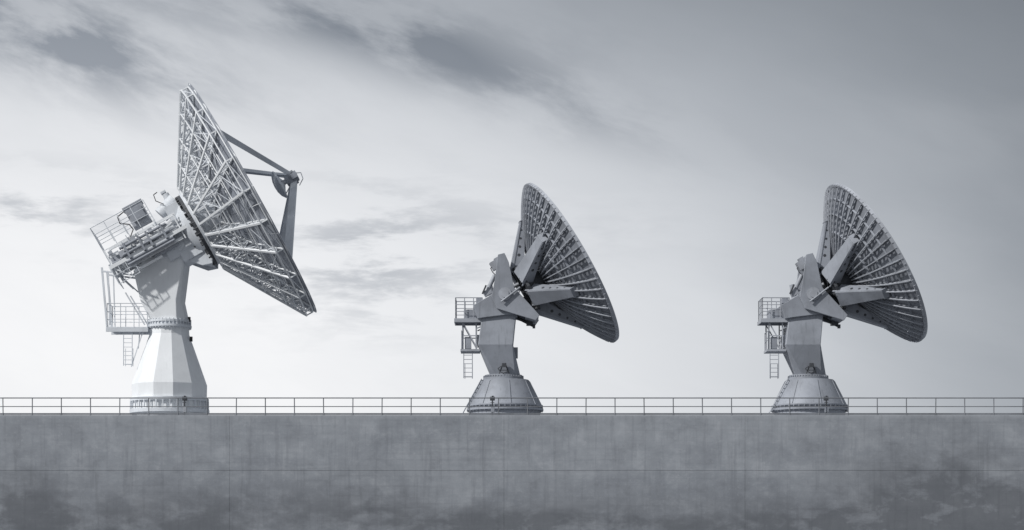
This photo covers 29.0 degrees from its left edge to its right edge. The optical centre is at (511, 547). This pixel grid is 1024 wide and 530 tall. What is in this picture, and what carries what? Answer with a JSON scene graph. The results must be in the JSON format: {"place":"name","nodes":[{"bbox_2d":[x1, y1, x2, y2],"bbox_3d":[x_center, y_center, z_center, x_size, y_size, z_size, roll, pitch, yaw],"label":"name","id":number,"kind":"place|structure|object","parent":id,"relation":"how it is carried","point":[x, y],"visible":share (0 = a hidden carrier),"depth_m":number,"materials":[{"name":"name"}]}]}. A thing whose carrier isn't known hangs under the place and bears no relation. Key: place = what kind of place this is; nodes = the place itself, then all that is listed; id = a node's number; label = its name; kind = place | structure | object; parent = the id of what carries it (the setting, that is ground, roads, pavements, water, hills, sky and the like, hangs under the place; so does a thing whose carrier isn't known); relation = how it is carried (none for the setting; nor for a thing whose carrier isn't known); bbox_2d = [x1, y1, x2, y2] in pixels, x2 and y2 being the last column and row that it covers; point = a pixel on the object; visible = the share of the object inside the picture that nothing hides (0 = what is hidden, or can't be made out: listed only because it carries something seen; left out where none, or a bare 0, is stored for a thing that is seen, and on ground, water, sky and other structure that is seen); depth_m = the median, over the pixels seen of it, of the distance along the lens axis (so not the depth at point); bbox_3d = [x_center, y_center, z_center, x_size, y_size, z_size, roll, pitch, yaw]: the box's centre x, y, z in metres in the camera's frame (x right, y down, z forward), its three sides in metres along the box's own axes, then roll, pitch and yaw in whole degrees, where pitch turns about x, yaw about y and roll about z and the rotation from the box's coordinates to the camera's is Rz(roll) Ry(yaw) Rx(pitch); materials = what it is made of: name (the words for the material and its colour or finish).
{"place":"outdoors","nodes":[
{"label":"outdoors","id":0,"kind":"place"},
{"bbox_2d":[0,0,1023,412],"label":"sky","id":1,"kind":"structure","parent":0,"point":[693,150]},
{"label":"ground","id":2,"kind":"structure","parent":0,"visible":0},
{"bbox_2d":[0,415,1023,529],"bbox_3d":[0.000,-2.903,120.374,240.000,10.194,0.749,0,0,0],"label":"concrete wall","id":3,"kind":"structure","parent":2,"relation":"on","point":[511,472],"depth_m":120.00,"materials":[{"name":"grey concrete"}]},
{"bbox_2d":[0,397,1023,414],"bbox_3d":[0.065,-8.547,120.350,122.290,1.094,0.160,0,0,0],"label":"guard railing","id":4,"kind":"object","parent":3,"relation":"on","point":[498,406],"visible":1,"depth_m":120.34,"materials":[{"name":"grey metal"}]},
{"bbox_3d":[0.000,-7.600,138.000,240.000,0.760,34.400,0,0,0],"label":"concrete deck","id":5,"kind":"structure","parent":0,"visible":0},
{"bbox_2d":[182,396,186,412],"bbox_3d":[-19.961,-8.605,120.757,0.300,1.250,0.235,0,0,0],"label":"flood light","id":6,"kind":"object","parent":5,"relation":"on","point":[184,408],"visible":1,"depth_m":120.70,"materials":[{"name":"metal"}]},
{"bbox_2d":[90,83,316,412],"bbox_3d":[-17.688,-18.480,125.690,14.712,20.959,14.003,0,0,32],"label":"satellite dish","id":7,"kind":"object","parent":5,"relation":"on","point":[216,219],"visible":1,"depth_m":123.08,"materials":[{"name":"white paint"}]},
{"bbox_2d":[490,396,494,412],"bbox_3d":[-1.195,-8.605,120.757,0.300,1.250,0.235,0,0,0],"label":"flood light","id":8,"kind":"object","parent":5,"relation":"on","point":[492,408],"visible":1,"depth_m":120.70,"materials":[{"name":"metal"}]},
{"bbox_2d":[454,183,618,412],"bbox_3d":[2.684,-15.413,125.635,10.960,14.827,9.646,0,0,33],"label":"satellite dish","id":9,"kind":"object","parent":5,"relation":"on","point":[550,272],"visible":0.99,"depth_m":123.45,"materials":[{"name":"grey paint"}]},
{"bbox_2d":[824,396,828,412],"bbox_3d":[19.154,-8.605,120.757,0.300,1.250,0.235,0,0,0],"label":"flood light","id":10,"kind":"object","parent":5,"relation":"on","point":[826,408],"visible":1,"depth_m":120.69,"materials":[{"name":"metal"}]},
{"bbox_2d":[757,183,927,412],"bbox_3d":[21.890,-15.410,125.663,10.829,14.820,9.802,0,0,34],"label":"satellite dish","id":11,"kind":"object","parent":5,"relation":"on","point":[857,268],"visible":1,"depth_m":123.49,"materials":[{"name":"grey paint"}]}
]}

